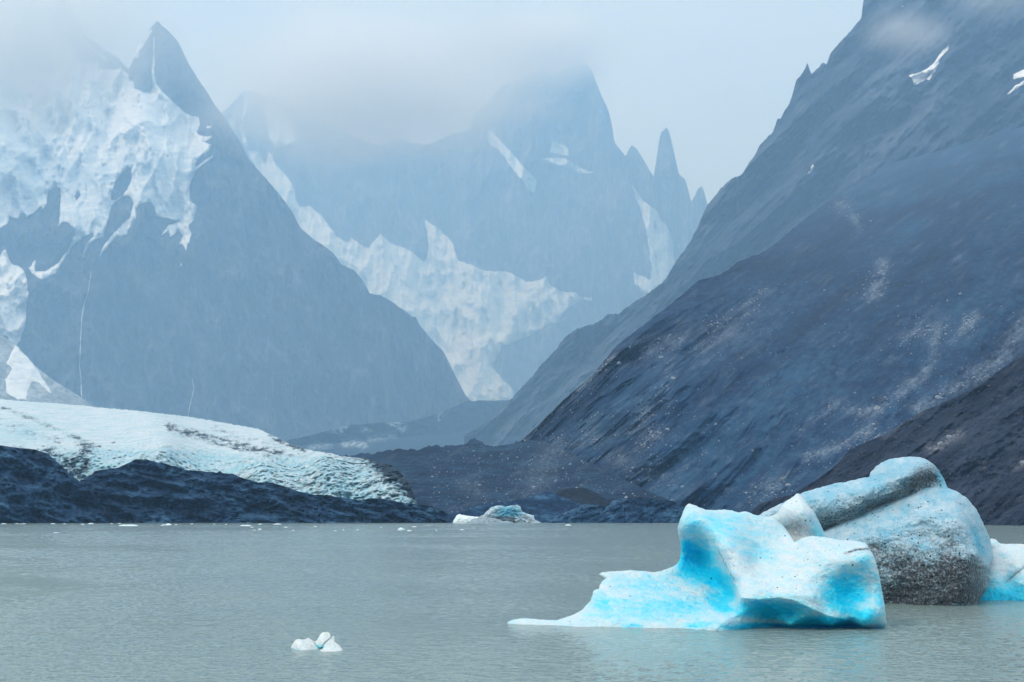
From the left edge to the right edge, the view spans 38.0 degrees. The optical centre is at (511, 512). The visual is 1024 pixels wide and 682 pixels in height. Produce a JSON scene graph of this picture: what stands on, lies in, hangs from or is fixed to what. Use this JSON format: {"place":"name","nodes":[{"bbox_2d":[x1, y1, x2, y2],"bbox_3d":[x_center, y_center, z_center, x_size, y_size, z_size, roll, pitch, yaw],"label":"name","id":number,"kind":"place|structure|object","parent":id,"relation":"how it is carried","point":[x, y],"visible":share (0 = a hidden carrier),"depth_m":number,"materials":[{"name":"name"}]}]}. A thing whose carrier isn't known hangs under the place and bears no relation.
{"place":"outdoors","nodes":[
{"label":"outdoors","id":0,"kind":"place"},
{"bbox_2d":[0,334,93,406],"bbox_3d":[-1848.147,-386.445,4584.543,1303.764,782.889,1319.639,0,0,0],"label":"debris slope","id":1,"kind":"structure","parent":0,"point":[39,392],"depth_m":4741.36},
{"bbox_2d":[5,345,51,399],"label":"snow patch","id":2,"kind":"object","parent":1,"relation":"on","point":[24,374],"visible":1,"depth_m":4764.74,"materials":[{"name":"white snow"}]},
{"bbox_2d":[0,445,114,522],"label":"rock ridge","id":3,"kind":"object","parent":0,"point":[36,486],"visible":0.83,"depth_m":435.28,"materials":[{"name":"stone"}]},
{"bbox_2d":[0,399,417,504],"bbox_3d":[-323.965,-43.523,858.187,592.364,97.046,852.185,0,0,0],"label":"glacier tongue","id":4,"kind":"object","parent":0,"point":[80,442],"visible":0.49,"depth_m":606.58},
{"bbox_2d":[0,0,470,440],"bbox_3d":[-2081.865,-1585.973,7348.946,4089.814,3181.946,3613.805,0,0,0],"label":"mountain","id":5,"kind":"structure","parent":0,"point":[260,309],"depth_m":7306.97,"materials":[{"name":"stone"}]},
{"bbox_2d":[0,250,28,344],"bbox_3d":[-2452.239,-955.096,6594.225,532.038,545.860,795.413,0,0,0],"label":"snow patch","id":6,"kind":"object","parent":5,"relation":"on","point":[14,293],"visible":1,"depth_m":6748.29,"materials":[{"name":"white snow"}]},
{"bbox_2d":[79,274,90,397],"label":"waterfall","id":7,"kind":"structure","parent":5,"relation":"on","point":[80,341],"depth_m":6677.27,"materials":[{"name":"liquid"}]},
{"bbox_2d":[0,0,212,279],"bbox_3d":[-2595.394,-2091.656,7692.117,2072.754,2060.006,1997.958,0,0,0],"label":"snowfield","id":8,"kind":"structure","parent":5,"relation":"on","point":[71,125],"depth_m":7677.33,"materials":[{"name":"white snow"}]},
{"bbox_2d":[133,29,151,57],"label":"snow patch","id":9,"kind":"object","parent":5,"relation":"on","point":[141,45],"visible":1,"depth_m":8139.20,"materials":[{"name":"white snow"}]},
{"bbox_2d":[81,459,452,522],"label":"rock ridge","id":10,"kind":"object","parent":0,"point":[141,491],"visible":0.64,"depth_m":448.43,"materials":[{"name":"grey stone"}]},
{"bbox_2d":[285,400,509,455],"bbox_3d":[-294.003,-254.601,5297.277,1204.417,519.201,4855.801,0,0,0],"label":"valley floor","id":11,"kind":"structure","parent":0,"point":[453,425],"depth_m":5451.70,"materials":[{"name":"grey stone"}]},
{"bbox_2d":[221,64,707,396],"bbox_3d":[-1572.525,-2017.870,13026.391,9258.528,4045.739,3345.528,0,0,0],"label":"mountain back","id":12,"kind":"structure","parent":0,"point":[474,199],"depth_m":12982.07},
{"bbox_2d":[228,118,235,129],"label":"snow patch","id":13,"kind":"object","parent":12,"relation":"on","point":[232,123],"visible":0.82,"depth_m":13707.69,"materials":[{"name":"white snow"}]},
{"bbox_2d":[240,94,248,145],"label":"snow patch","id":14,"kind":"object","parent":12,"relation":"on","point":[246,100],"visible":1,"depth_m":13706.80,"materials":[{"name":"white snow"}]},
{"bbox_2d":[265,104,298,147],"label":"snow patch","id":15,"kind":"object","parent":12,"relation":"on","point":[281,130],"visible":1,"depth_m":13702.89,"materials":[{"name":"white snow"}]},
{"bbox_2d":[246,150,591,400],"bbox_3d":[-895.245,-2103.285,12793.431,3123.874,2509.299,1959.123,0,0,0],"label":"hanging glacier","id":16,"kind":"object","parent":12,"relation":"on","point":[471,319],"visible":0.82,"depth_m":12558.60,"materials":[{"name":"white ice"}]},
{"bbox_2d":[487,131,536,193],"bbox_3d":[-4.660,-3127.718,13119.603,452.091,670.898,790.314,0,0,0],"label":"snow patch","id":17,"kind":"object","parent":12,"relation":"on","point":[524,174],"visible":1,"depth_m":12987.84,"materials":[{"name":"white snow"}]},
{"bbox_2d":[550,141,568,155],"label":"snow patch","id":18,"kind":"object","parent":12,"relation":"on","point":[560,149],"visible":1,"depth_m":13175.88,"materials":[{"name":"white snow"}]},
{"bbox_2d":[543,158,592,173],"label":"snow patch","id":19,"kind":"object","parent":12,"relation":"on","point":[568,164],"visible":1,"depth_m":13048.13,"materials":[{"name":"white snow"}]},
{"bbox_2d":[632,185,678,292],"bbox_3d":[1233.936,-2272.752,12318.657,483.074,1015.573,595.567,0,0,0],"label":"snow couloir","id":20,"kind":"structure","parent":12,"relation":"on","point":[660,241],"depth_m":12327.48,"materials":[{"name":"white snow"}]},
{"bbox_2d":[66,0,863,203],"label":"sky","id":21,"kind":"structure","parent":0,"point":[720,75],"materials":[{"name":"white"}]},
{"bbox_2d":[0,523,1023,681],"bbox_3d":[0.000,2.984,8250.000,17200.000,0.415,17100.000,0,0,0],"label":"water","id":22,"kind":"structure","parent":0,"point":[210,602],"depth_m":42.81,"materials":[{"name":"grey liquid"}]},
{"bbox_2d":[291,632,342,651],"bbox_3d":[-4.287,2.885,32.673,1.024,0.418,1.739,0,0,-17],"label":"ice floe","id":23,"kind":"object","parent":22,"relation":"on","point":[324,642],"visible":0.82,"depth_m":32.81,"materials":[{"name":"white ice"}]},
{"bbox_2d":[453,514,478,522],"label":"shore ice","id":24,"kind":"structure","parent":22,"relation":"in","point":[459,518],"depth_m":435.51,"materials":[{"name":"white ice"}]},
{"bbox_2d":[468,517,512,522],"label":"shore ice","id":25,"kind":"structure","parent":22,"relation":"on","point":[484,520],"depth_m":432.54,"materials":[{"name":"white ice"}]},
{"bbox_2d":[479,505,539,522],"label":"iceberg","id":26,"kind":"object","parent":22,"relation":"in","point":[513,513],"depth_m":442.16,"materials":[{"name":"blue ice"}]},
{"bbox_2d":[508,493,885,630],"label":"iceberg","id":27,"kind":"object","parent":22,"relation":"on","point":[789,564],"visible":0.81,"depth_m":39.34,"materials":[{"name":"blue ice"}]},
{"bbox_2d":[760,457,992,605],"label":"iceberg","id":28,"kind":"object","parent":22,"relation":"on","point":[916,525],"visible":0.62,"depth_m":49.01,"materials":[{"name":"grey ice"}]},
{"bbox_2d":[980,539,1023,600],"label":"iceberg","id":29,"kind":"object","parent":22,"relation":"on","point":[1006,581],"visible":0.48,"depth_m":51.51,"materials":[{"name":"blue ice"}]},
{"bbox_2d":[339,438,684,515],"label":"moraine","id":30,"kind":"structure","parent":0,"point":[414,467],"depth_m":589.74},
{"bbox_2d":[430,442,655,511],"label":"scree","id":31,"kind":"structure","parent":30,"relation":"on","point":[555,480],"depth_m":579.77,"materials":[{"name":"gravel"}]},
{"bbox_2d":[449,491,580,522],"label":"hill front","id":32,"kind":"structure","parent":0,"point":[545,506],"depth_m":462.12,"materials":[{"name":"grey stone"}]},
{"bbox_2d":[555,487,616,505],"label":"hill back","id":33,"kind":"structure","parent":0,"point":[582,496],"depth_m":479.06,"materials":[{"name":"grey stone"}]},
{"bbox_2d":[547,497,683,522],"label":"rock ridge","id":34,"kind":"object","parent":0,"point":[637,510],"visible":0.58,"depth_m":444.86,"materials":[{"name":"stone"}]},
{"bbox_2d":[464,0,1023,445],"bbox_3d":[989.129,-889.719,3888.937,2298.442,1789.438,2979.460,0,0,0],"label":"mountain","id":35,"kind":"structure","parent":0,"point":[859,107],"depth_m":4314.72,"materials":[{"name":"grey stone"}]},
{"bbox_2d":[909,44,949,87],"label":"snow patch","id":36,"kind":"object","parent":35,"relation":"on","point":[919,77],"visible":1,"depth_m":4173.78,"materials":[{"name":"white snow"}]},
{"bbox_2d":[1007,81,1023,93],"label":"snow patch","id":37,"kind":"object","parent":35,"relation":"on","point":[1018,86],"visible":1,"depth_m":3905.42,"materials":[{"name":"white snow"}]},
{"bbox_2d":[1013,70,1023,78],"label":"snow patch","id":38,"kind":"object","parent":35,"relation":"on","point":[1019,74],"visible":1,"depth_m":3985.65,"materials":[{"name":"white snow"}]},
{"bbox_2d":[520,126,1023,512],"bbox_3d":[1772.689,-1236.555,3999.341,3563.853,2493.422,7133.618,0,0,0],"label":"slope","id":39,"kind":"structure","parent":0,"point":[953,217],"depth_m":809.12,"materials":[{"name":"grey stone"}]},
{"bbox_2d":[540,199,1021,504],"bbox_3d":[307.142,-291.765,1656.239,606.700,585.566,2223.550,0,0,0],"label":"scree","id":40,"kind":"structure","parent":39,"relation":"on","point":[768,384],"depth_m":752.09,"materials":[{"name":"gravel"}]},
{"bbox_2d":[750,356,1023,525],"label":"slope","id":41,"kind":"structure","parent":0,"point":[940,415],"depth_m":393.98,"materials":[{"name":"grey stone"}]},
{"bbox_2d":[754,357,1023,521],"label":"scree","id":42,"kind":"structure","parent":41,"relation":"on","point":[984,468],"depth_m":394.46,"materials":[{"name":"grey gravel"}]}
]}

